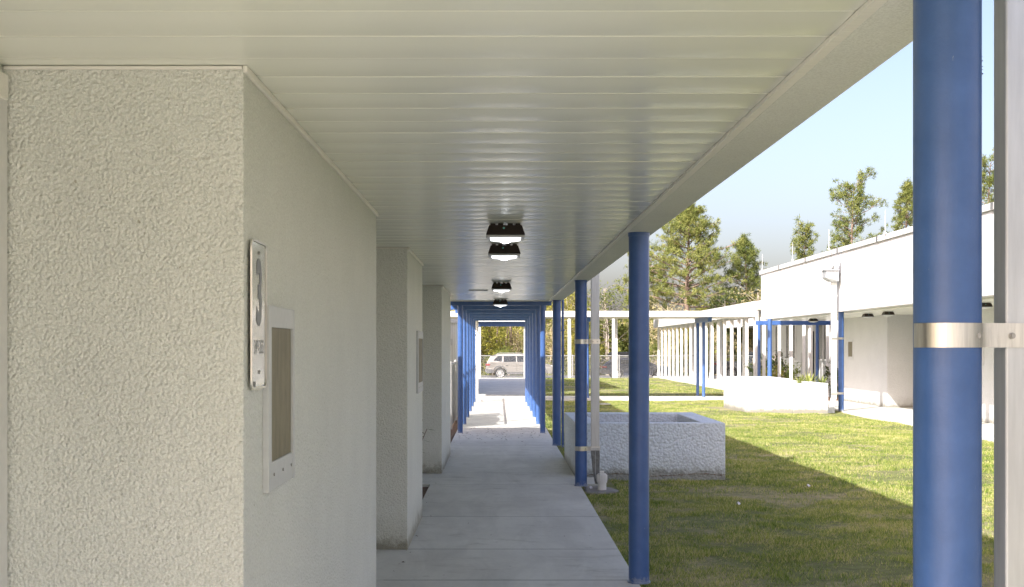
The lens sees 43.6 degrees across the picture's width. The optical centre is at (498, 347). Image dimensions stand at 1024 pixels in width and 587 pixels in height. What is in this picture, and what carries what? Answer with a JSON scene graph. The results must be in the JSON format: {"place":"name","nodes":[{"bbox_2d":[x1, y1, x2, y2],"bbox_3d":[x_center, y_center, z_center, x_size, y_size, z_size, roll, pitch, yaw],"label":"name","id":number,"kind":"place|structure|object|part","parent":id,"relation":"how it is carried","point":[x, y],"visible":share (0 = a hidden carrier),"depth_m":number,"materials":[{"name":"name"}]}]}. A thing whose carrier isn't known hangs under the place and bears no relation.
{"place":"outdoors","nodes":[
{"label":"outdoors","id":0,"kind":"place"},
{"bbox_2d":[422,516,597,516],"bbox_3d":[0.089,1.901,22.650,1.958,0.199,51.500,0,0,0],"label":"walkway base","id":1,"kind":"object","parent":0,"point":[509,516],"visible":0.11,"depth_m":13.68,"materials":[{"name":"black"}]},
{"bbox_2d":[481,375,750,377],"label":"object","id":2,"kind":"structure","parent":0,"point":[547,376],"depth_m":92.06,"materials":[{"name":"concrete"}]},
{"bbox_2d":[485,353,551,377],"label":"suv","id":3,"kind":"object","parent":2,"relation":"on","point":[505,365],"visible":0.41,"depth_m":86.12,"materials":[{"name":"beige metal"}]},
{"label":"window","id":4,"kind":"part","parent":3,"relation":"part of","materials":[{"name":"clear glass"}]},
{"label":"window","id":5,"kind":"part","parent":3,"relation":"part of","materials":[{"name":"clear glass"}]},
{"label":"window","id":6,"kind":"part","parent":3,"relation":"part of","materials":[{"name":"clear glass"}]},
{"bbox_2d":[599,352,667,377],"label":"station wagon","id":7,"kind":"object","parent":2,"relation":"on","point":[606,365],"visible":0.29,"depth_m":83.13,"materials":[{"name":"blue paint"}]},
{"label":"window","id":8,"kind":"part","parent":7,"relation":"part of","materials":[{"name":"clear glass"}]},
{"bbox_2d":[714,352,752,375],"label":"pickup truck","id":9,"kind":"object","parent":2,"relation":"on","point":[728,366],"visible":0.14,"depth_m":84.12,"materials":[{"name":"grey paint"}]},
{"bbox_2d":[649,335,674,363],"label":"palmetto","id":10,"kind":"object","parent":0,"point":[654,347],"visible":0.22,"depth_m":93.54,"materials":[{"name":"green plant"}]},
{"bbox_2d":[453,0,993,328],"label":"sky","id":11,"kind":"structure","parent":0,"point":[870,124],"materials":[{"name":"blue"}]},
{"bbox_2d":[726,300,760,328],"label":"building","id":12,"kind":"structure","parent":0,"point":[750,323],"depth_m":92.42,"materials":[{"name":"white paint"}]},
{"bbox_2d":[494,362,993,586],"bbox_3d":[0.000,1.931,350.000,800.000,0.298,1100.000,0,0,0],"label":"ground","id":13,"kind":"structure","parent":0,"point":[864,567],"depth_m":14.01,"materials":[{"name":"green plant"}]},
{"bbox_2d":[451,360,457,428],"bbox_3d":[-1.060,1.195,36.300,0.072,1.810,15.472,0,0,0],"label":"chain fence","id":14,"kind":"object","parent":13,"relation":"on","point":[454,390],"visible":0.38,"depth_m":30.85,"materials":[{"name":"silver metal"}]},
{"bbox_2d":[451,319,457,361],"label":"portable building","id":15,"kind":"structure","parent":13,"relation":"on","point":[454,339],"depth_m":50.00,"materials":[{"name":"white metal"}]},
{"bbox_2d":[481,326,510,374],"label":"tree","id":16,"kind":"object","parent":13,"relation":"on","point":[489,344],"visible":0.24,"depth_m":98.11,"materials":[{"name":"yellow plant"}]},
{"bbox_2d":[482,327,513,357],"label":"tree","id":17,"kind":"object","parent":13,"relation":"on","point":[500,340],"visible":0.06,"depth_m":103.83,"materials":[{"name":"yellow plant"}]},
{"bbox_2d":[484,345,514,368],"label":"palmetto","id":18,"kind":"object","parent":13,"relation":"on","point":[506,351],"visible":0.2,"depth_m":96.73,"materials":[{"name":"green plant"}]},
{"bbox_2d":[478,378,524,394],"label":"road","id":19,"kind":"structure","parent":13,"relation":"on","point":[501,386],"depth_m":59.80,"materials":[{"name":"grey asphalt"}]},
{"bbox_2d":[478,321,524,377],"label":"entry frame","id":20,"kind":"object","parent":13,"relation":"on","point":[501,323],"visible":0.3,"depth_m":77.35,"materials":[{"name":"grey"}]},
{"bbox_2d":[376,301,639,586],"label":"walkway","id":21,"kind":"structure","parent":13,"relation":"on","point":[510,474],"depth_m":14.62,"materials":[{"name":"grey concrete"}]},
{"bbox_2d":[394,428,560,571],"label":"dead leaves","id":22,"kind":"object","parent":21,"relation":"on","point":[485,442],"visible":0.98,"depth_m":26.05,"materials":[{"name":"brown plant"}]},
{"bbox_2d":[476,321,482,401],"bbox_3d":[-0.682,0.310,43.128,0.226,3.020,0.369,0,0,-21],"label":"drain pipe","id":23,"kind":"object","parent":21,"relation":"attached to","point":[477,365],"visible":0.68,"depth_m":43.15,"materials":[{"name":"white metal"}]},
{"bbox_2d":[0,0,983,586],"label":"school building","id":24,"kind":"structure","parent":21,"relation":"on","point":[368,172],"depth_m":4.07,"materials":[{"name":"paint"}]},
{"bbox_2d":[0,98,6,586],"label":"window frame","id":25,"kind":"structure","parent":24,"relation":"in","point":[3,103],"depth_m":4.02,"materials":[{"name":"white metal"}]},
{"bbox_2d":[250,239,266,389],"bbox_3d":[-0.796,-0.110,4.260,0.007,0.490,0.270,0,0,0],"label":"door sign","id":26,"kind":"object","parent":24,"relation":"attached to","point":[258,314],"visible":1,"depth_m":4.25,"materials":[{"name":"grey plastic"}]},
{"bbox_2d":[493,299,507,306],"bbox_3d":[0.040,-0.829,23.750,0.280,0.133,0.280,0,0,0],"label":"ceiling light","id":27,"kind":"object","parent":24,"relation":"attached to","point":[501,302],"visible":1,"depth_m":23.62,"materials":[{"name":"brown metal"}]},
{"bbox_2d":[491,282,511,292],"bbox_3d":[0.045,-0.829,17.600,0.280,0.133,0.280,0,0,0],"label":"ceiling light","id":28,"kind":"object","parent":24,"relation":"attached to","point":[501,287],"visible":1,"depth_m":17.47,"materials":[{"name":"brown metal"}]},
{"bbox_2d":[488,244,520,259],"bbox_3d":[0.052,-0.829,11.120,0.280,0.133,0.280,0,0,0],"label":"ceiling light","id":29,"kind":"object","parent":24,"relation":"attached to","point":[503,252],"visible":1,"depth_m":11.00,"materials":[{"name":"brown metal"}]},
{"bbox_2d":[486,223,524,242],"bbox_3d":[0.052,-0.829,9.300,0.280,0.133,0.280,0,0,0],"label":"ceiling light","id":30,"kind":"object","parent":24,"relation":"attached to","point":[502,233],"visible":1,"depth_m":9.17,"materials":[{"name":"brown metal"}]},
{"bbox_2d":[561,300,564,446],"bbox_3d":[1.180,0.325,23.900,0.120,3.050,0.060,0,0,0],"label":"conduit pipe","id":31,"kind":"object","parent":24,"relation":"attached to","point":[562,330],"visible":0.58,"depth_m":23.88,"materials":[{"name":"grey metal"}]},
{"bbox_2d":[575,274,599,483],"bbox_3d":[1.164,-0.365,16.688,0.332,4.270,0.115,0,0,0],"label":"downspout","id":32,"kind":"object","parent":24,"relation":"attached to","point":[594,342],"visible":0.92,"depth_m":16.66,"materials":[{"name":"metal"}]},
{"bbox_2d":[914,0,1023,586],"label":"downspout","id":33,"kind":"object","parent":24,"relation":"attached to","point":[1002,335],"visible":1,"depth_m":3.05,"materials":[{"name":"metal"}]},
{"bbox_2d":[509,326,512,351],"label":"thin pine","id":34,"kind":"object","parent":13,"relation":"on","point":[510,336],"depth_m":101.07,"materials":[{"name":"brown plant"}]},
{"bbox_2d":[499,326,523,353],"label":"tree","id":35,"kind":"object","parent":13,"relation":"on","point":[516,344],"visible":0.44,"depth_m":99.96,"materials":[{"name":"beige plant"}]},
{"bbox_2d":[512,309,550,347],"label":"tree","id":36,"kind":"object","parent":13,"relation":"on","point":[521,332],"visible":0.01,"depth_m":109.36,"materials":[{"name":"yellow plant"}]},
{"bbox_2d":[516,308,566,363],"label":"tree","id":37,"kind":"object","parent":13,"relation":"on","point":[547,321],"visible":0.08,"depth_m":104.30,"materials":[{"name":"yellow plant"}]},
{"bbox_2d":[545,319,574,373],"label":"tree","id":38,"kind":"object","parent":13,"relation":"on","point":[548,340],"visible":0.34,"depth_m":98.27,"materials":[{"name":"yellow plant"}]},
{"bbox_2d":[545,296,589,372],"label":"tree","id":39,"kind":"object","parent":13,"relation":"on","point":[566,321],"visible":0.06,"depth_m":103.92,"materials":[{"name":"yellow plant"}]},
{"bbox_2d":[546,290,606,373],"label":"bare tree","id":40,"kind":"object","parent":13,"relation":"on","point":[566,299],"visible":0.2,"depth_m":98.67,"materials":[{"name":"yellow plant"}]},
{"bbox_2d":[561,310,611,371],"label":"tree","id":41,"kind":"object","parent":13,"relation":"on","point":[572,345],"visible":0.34,"depth_m":97.18,"materials":[{"name":"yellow plant"}]},
{"bbox_2d":[581,477,597,486],"bbox_3d":[1.252,1.867,17.530,0.335,0.105,0.860,0,0,0],"label":"concrete apron","id":42,"kind":"object","parent":13,"relation":"on","point":[590,481],"visible":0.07,"depth_m":17.26,"materials":[{"name":"grey concrete"}]},
{"bbox_2d":[568,319,617,377],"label":"posts","id":43,"kind":"object","parent":13,"relation":"on","point":[615,343],"visible":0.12,"depth_m":79.12,"materials":[{"name":"white paint"}]},
{"bbox_2d":[584,486,617,493],"bbox_3d":[1.322,1.859,16.502,0.438,0.082,0.797,0,0,0],"label":"concrete pad","id":44,"kind":"object","parent":13,"relation":"on","point":[588,490],"visible":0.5,"depth_m":16.32,"materials":[{"name":"grey concrete"}]},
{"bbox_2d":[596,471,607,489],"bbox_3d":[1.330,1.704,16.420,0.142,0.252,0.142,0,0,0],"label":"cleanout pipe","id":45,"kind":"object","parent":44,"relation":"on","point":[601,477],"visible":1,"depth_m":16.37,"materials":[{"name":"white plastic"}]},
{"bbox_2d":[574,275,628,374],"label":"bare tree","id":46,"kind":"object","parent":13,"relation":"on","point":[605,327],"visible":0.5,"depth_m":97.13,"materials":[{"name":"beige plant"}]},
{"bbox_2d":[481,327,734,374],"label":"undergrowth","id":47,"kind":"object","parent":13,"relation":"on","point":[565,372],"visible":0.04,"depth_m":97.79,"materials":[{"name":"green plant"}]},
{"bbox_2d":[589,319,628,370],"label":"tree","id":48,"kind":"object","parent":13,"relation":"on","point":[619,334],"visible":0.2,"depth_m":99.67,"materials":[{"name":"green plant"}]},
{"bbox_2d":[481,355,752,377],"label":"chain fence","id":49,"kind":"object","parent":13,"relation":"on","point":[572,373],"visible":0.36,"depth_m":78.60,"materials":[{"name":"silver metal"}]},
{"bbox_2d":[486,293,755,361],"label":"woods","id":50,"kind":"object","parent":13,"relation":"on","point":[573,309],"depth_m":156.34,"materials":[{"name":"green plant"}]},
{"bbox_2d":[422,397,837,499],"bbox_3d":[5.800,1.796,30.375,14.800,0.089,33.250,0,0,0],"label":"mulch bed","id":51,"kind":"object","parent":13,"relation":"on","point":[454,429],"visible":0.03,"depth_m":27.87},
{"bbox_2d":[545,396,723,400],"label":"cross walkway","id":52,"kind":"structure","parent":13,"relation":"on","point":[625,398],"depth_m":45.66,"materials":[{"name":"concrete"}]},
{"bbox_2d":[451,311,757,397],"bbox_3d":[3.030,0.295,46.650,12.060,3.170,3.900,0,0,0],"label":"cross canopy","id":53,"kind":"object","parent":52,"relation":"on","point":[702,317],"visible":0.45,"depth_m":44.70,"materials":[{"name":"white metal"}]},
{"bbox_2d":[620,325,655,361],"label":"tree","id":54,"kind":"object","parent":13,"relation":"on","point":[626,331],"visible":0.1,"depth_m":99.72,"materials":[{"name":"green plant"}]},
{"bbox_2d":[564,412,724,480],"bbox_3d":[2.138,1.488,19.488,2.105,0.865,3.024,0,0,0],"label":"stone planter","id":55,"kind":"object","parent":13,"relation":"on","point":[687,445],"visible":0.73,"depth_m":17.98,"materials":[{"name":"stone"}]},
{"bbox_2d":[615,239,676,329],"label":"pine tree","id":56,"kind":"object","parent":13,"relation":"on","point":[625,279],"visible":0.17,"depth_m":104.22,"materials":[{"name":"green plant"}]},
{"bbox_2d":[628,293,688,366],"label":"pale tree","id":57,"kind":"object","parent":13,"relation":"on","point":[651,323],"visible":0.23,"depth_m":93.61,"materials":[{"name":"green plant"}]},
{"bbox_2d":[649,347,675,364],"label":"palmetto","id":58,"kind":"object","parent":13,"relation":"on","point":[651,352],"visible":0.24,"depth_m":95.54,"materials":[{"name":"green plant"}]},
{"bbox_2d":[663,328,688,374],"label":"tree","id":59,"kind":"object","parent":13,"relation":"on","point":[679,348],"visible":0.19,"depth_m":97.33,"materials":[{"name":"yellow plant"}]},
{"bbox_2d":[649,202,746,374],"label":"pine tree","id":60,"kind":"object","parent":13,"relation":"on","point":[684,220],"visible":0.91,"depth_m":99.14,"materials":[{"name":"green plant"}]},
{"bbox_2d":[689,298,726,325],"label":"tree","id":61,"kind":"object","parent":13,"relation":"on","point":[701,309],"visible":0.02,"depth_m":110.53,"materials":[{"name":"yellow plant"}]},
{"bbox_2d":[708,327,736,374],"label":"tree","id":62,"kind":"object","parent":13,"relation":"on","point":[715,337],"visible":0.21,"depth_m":97.85,"materials":[{"name":"green plant"}]},
{"bbox_2d":[708,323,736,373],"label":"tree","id":63,"kind":"object","parent":13,"relation":"on","point":[714,340],"visible":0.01,"depth_m":102.20,"materials":[{"name":"green plant"}]},
{"bbox_2d":[703,288,752,361],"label":"dark tree","id":64,"kind":"object","parent":13,"relation":"on","point":[723,304],"visible":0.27,"depth_m":97.77,"materials":[{"name":"green plant"}]},
{"bbox_2d":[719,232,767,305],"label":"pine tree","id":65,"kind":"object","parent":13,"relation":"on","point":[751,253],"visible":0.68,"depth_m":101.48,"materials":[{"name":"green plant"}]},
{"bbox_2d":[726,287,760,351],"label":"autumn tree","id":66,"kind":"object","parent":13,"relation":"on","point":[749,343],"visible":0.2,"depth_m":95.56,"materials":[{"name":"green plant"}]},
{"bbox_2d":[744,357,773,375],"bbox_3d":[10.754,1.009,52.585,1.505,1.703,1.174,0,0,-42],"label":"shrub","id":67,"kind":"object","parent":13,"relation":"on","point":[749,368],"visible":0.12,"depth_m":52.43,"materials":[{"name":"green plant"}]},
{"bbox_2d":[761,349,788,374],"bbox_3d":[11.309,0.757,52.709,1.683,2.280,1.439,0,0,27],"label":"shrub","id":68,"kind":"object","parent":13,"relation":"on","point":[774,362],"visible":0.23,"depth_m":52.49,"materials":[{"name":"green plant"}]},
{"bbox_2d":[724,376,827,413],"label":"planter wall","id":69,"kind":"structure","parent":13,"relation":"on","point":[761,394],"depth_m":36.20,"materials":[{"name":"white paint"}]},
{"bbox_2d":[794,374,808,382],"bbox_3d":[9.136,0.964,38.660,0.850,0.432,0.961,0,0,23],"label":"spiky plant","id":70,"kind":"object","parent":69,"relation":"on","point":[800,379],"visible":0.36,"depth_m":38.64,"materials":[{"name":"green plant"}]},
{"bbox_2d":[799,370,820,381],"bbox_3d":[9.239,0.916,38.267,1.039,0.528,1.175,0,0,-40],"label":"spiky plant","id":71,"kind":"object","parent":69,"relation":"on","point":[808,378],"visible":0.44,"depth_m":38.32,"materials":[{"name":"green plant"}]},
{"bbox_2d":[815,375,830,384],"bbox_3d":[9.715,0.988,38.590,0.854,0.384,0.756,0,0,-13],"label":"spiky plant","id":72,"kind":"object","parent":69,"relation":"on","point":[822,381],"visible":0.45,"depth_m":38.65,"materials":[{"name":"green plant"}]},
{"bbox_2d":[761,364,793,379],"bbox_3d":[11.071,1.372,51.536,1.601,1.561,1.590,0,0,0],"label":"shrub","id":73,"kind":"object","parent":13,"relation":"on","point":[776,374],"visible":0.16,"depth_m":51.30,"materials":[{"name":"green plant"}]},
{"bbox_2d":[775,361,800,379],"bbox_3d":[11.683,1.307,51.829,1.418,1.604,1.525,0,0,14],"label":"shrub","id":74,"kind":"object","parent":13,"relation":"on","point":[785,369],"visible":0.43,"depth_m":51.68,"materials":[{"name":"green plant"}]},
{"bbox_2d":[760,317,837,392],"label":"classroom building","id":75,"kind":"structure","parent":13,"relation":"on","point":[797,343],"depth_m":55.51,"materials":[{"name":"white paint"}]},
{"bbox_2d":[776,325,777,355],"bbox_3d":[13.170,-0.270,60.600,0.060,1.580,0.760,0,0,0],"label":"window","id":76,"kind":"structure","parent":75,"relation":"in","point":[776,325],"depth_m":60.51,"materials":[{"name":"white metal"}]},
{"bbox_2d":[785,325,787,358],"bbox_3d":[13.170,-0.270,58.200,0.060,1.580,0.760,0,0,0],"label":"window","id":77,"kind":"structure","parent":75,"relation":"in","point":[786,325],"depth_m":58.38,"materials":[{"name":"white metal"}]},
{"bbox_2d":[793,325,795,359],"bbox_3d":[13.170,-0.270,57.100,0.060,1.580,0.760,0,0,0],"label":"window","id":78,"kind":"structure","parent":75,"relation":"in","point":[794,326],"depth_m":56.91,"materials":[{"name":"white metal"}]},
{"bbox_2d":[813,331,813,380],"bbox_3d":[13.175,0.550,53.950,0.050,2.500,0.900,0,0,0],"label":"door","id":79,"kind":"structure","parent":75,"relation":"in","point":[813,331],"depth_m":53.50,"materials":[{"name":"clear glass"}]},
{"bbox_2d":[819,325,822,360],"bbox_3d":[13.170,-0.270,52.300,0.060,1.580,0.760,0,0,0],"label":"window","id":80,"kind":"structure","parent":75,"relation":"in","point":[820,326],"depth_m":52.18,"materials":[{"name":"white metal"}]},
{"bbox_2d":[823,325,825,360],"bbox_3d":[13.170,-0.270,51.400,0.060,1.580,0.760,0,0,0],"label":"window","id":81,"kind":"structure","parent":75,"relation":"in","point":[824,326],"depth_m":51.68,"materials":[{"name":"white metal"}]},
{"bbox_2d":[789,214,820,260],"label":"pine tree","id":82,"kind":"object","parent":13,"relation":"on","point":[802,238],"visible":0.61,"depth_m":105.72,"materials":[{"name":"green plant"}]},
{"bbox_2d":[653,376,993,441],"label":"side walkway","id":83,"kind":"structure","parent":13,"relation":"on","point":[902,415],"depth_m":36.28,"materials":[{"name":"concrete"}]},
{"bbox_2d":[654,301,828,393],"bbox_3d":[11.435,0.015,65.950,2.971,3.670,32.100,0,0,0],"label":"white colonnade","id":84,"kind":"object","parent":83,"relation":"on","point":[665,324],"visible":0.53,"depth_m":59.26,"materials":[{"name":"paint"}]},
{"bbox_2d":[756,321,830,381],"bbox_3d":[11.265,0.400,48.600,2.970,2.860,0.120,0,0,0],"label":"blue frame","id":85,"kind":"object","parent":83,"relation":"on","point":[760,323],"visible":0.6,"depth_m":48.55,"materials":[{"name":"metal"}]},
{"bbox_2d":[759,202,993,423],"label":"white building","id":86,"kind":"structure","parent":83,"relation":"on","point":[875,360],"depth_m":38.70,"materials":[{"name":"grey paint"}]},
{"bbox_2d":[808,319,817,322],"bbox_3d":[10.750,-0.932,43.700,0.280,0.130,0.280,0,0,0],"label":"soffit light","id":87,"kind":"object","parent":86,"relation":"attached to","point":[812,320],"visible":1,"depth_m":43.57,"materials":[{"name":"brown metal"}]},
{"bbox_2d":[821,259,843,412],"bbox_3d":[9.492,-0.330,36.490,0.597,4.340,1.045,0,0,25],"label":"downspout","id":88,"kind":"object","parent":86,"relation":"attached to","point":[831,275],"visible":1,"depth_m":36.30,"materials":[{"name":"metal"}]},
{"bbox_2d":[862,314,873,317],"bbox_3d":[10.770,-0.932,37.300,0.280,0.130,0.280,0,0,0],"label":"soffit light","id":89,"kind":"object","parent":86,"relation":"attached to","point":[867,315],"visible":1,"depth_m":37.18,"materials":[{"name":"brown metal"}]},
{"bbox_2d":[882,312,894,315],"bbox_3d":[10.720,-0.932,35.200,0.280,0.130,0.280,0,0,0],"label":"soffit light","id":90,"kind":"object","parent":86,"relation":"attached to","point":[887,313],"visible":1,"depth_m":35.08,"materials":[{"name":"brown metal"}]},
{"bbox_2d":[982,303,992,308],"bbox_3d":[10.780,-0.932,28.400,0.280,0.130,0.280,0,0,0],"label":"soffit light","id":91,"kind":"object","parent":86,"relation":"attached to","point":[986,305],"visible":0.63,"depth_m":28.27,"materials":[{"name":"brown metal"}]},
{"bbox_2d":[823,361,837,396],"bbox_3d":[12.553,1.224,47.403,1.328,1.753,1.522,0,0,0],"label":"shrub","id":92,"kind":"object","parent":13,"relation":"on","point":[827,373],"visible":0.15,"depth_m":47.30,"materials":[{"name":"green plant"}]},
{"bbox_2d":[821,166,888,251],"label":"pine tree","id":93,"kind":"object","parent":13,"relation":"on","point":[858,198],"visible":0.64,"depth_m":105.60,"materials":[{"name":"green plant"}]},
{"bbox_2d":[880,177,912,234],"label":"pine tree","id":94,"kind":"object","parent":13,"relation":"on","point":[906,196],"visible":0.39,"depth_m":105.73,"materials":[{"name":"green plant"}]},
{"bbox_2d":[982,147,993,204],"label":"pine tree","id":95,"kind":"object","parent":13,"relation":"on","point":[989,181],"visible":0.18,"depth_m":105.49,"materials":[{"name":"green plant"}]}
]}

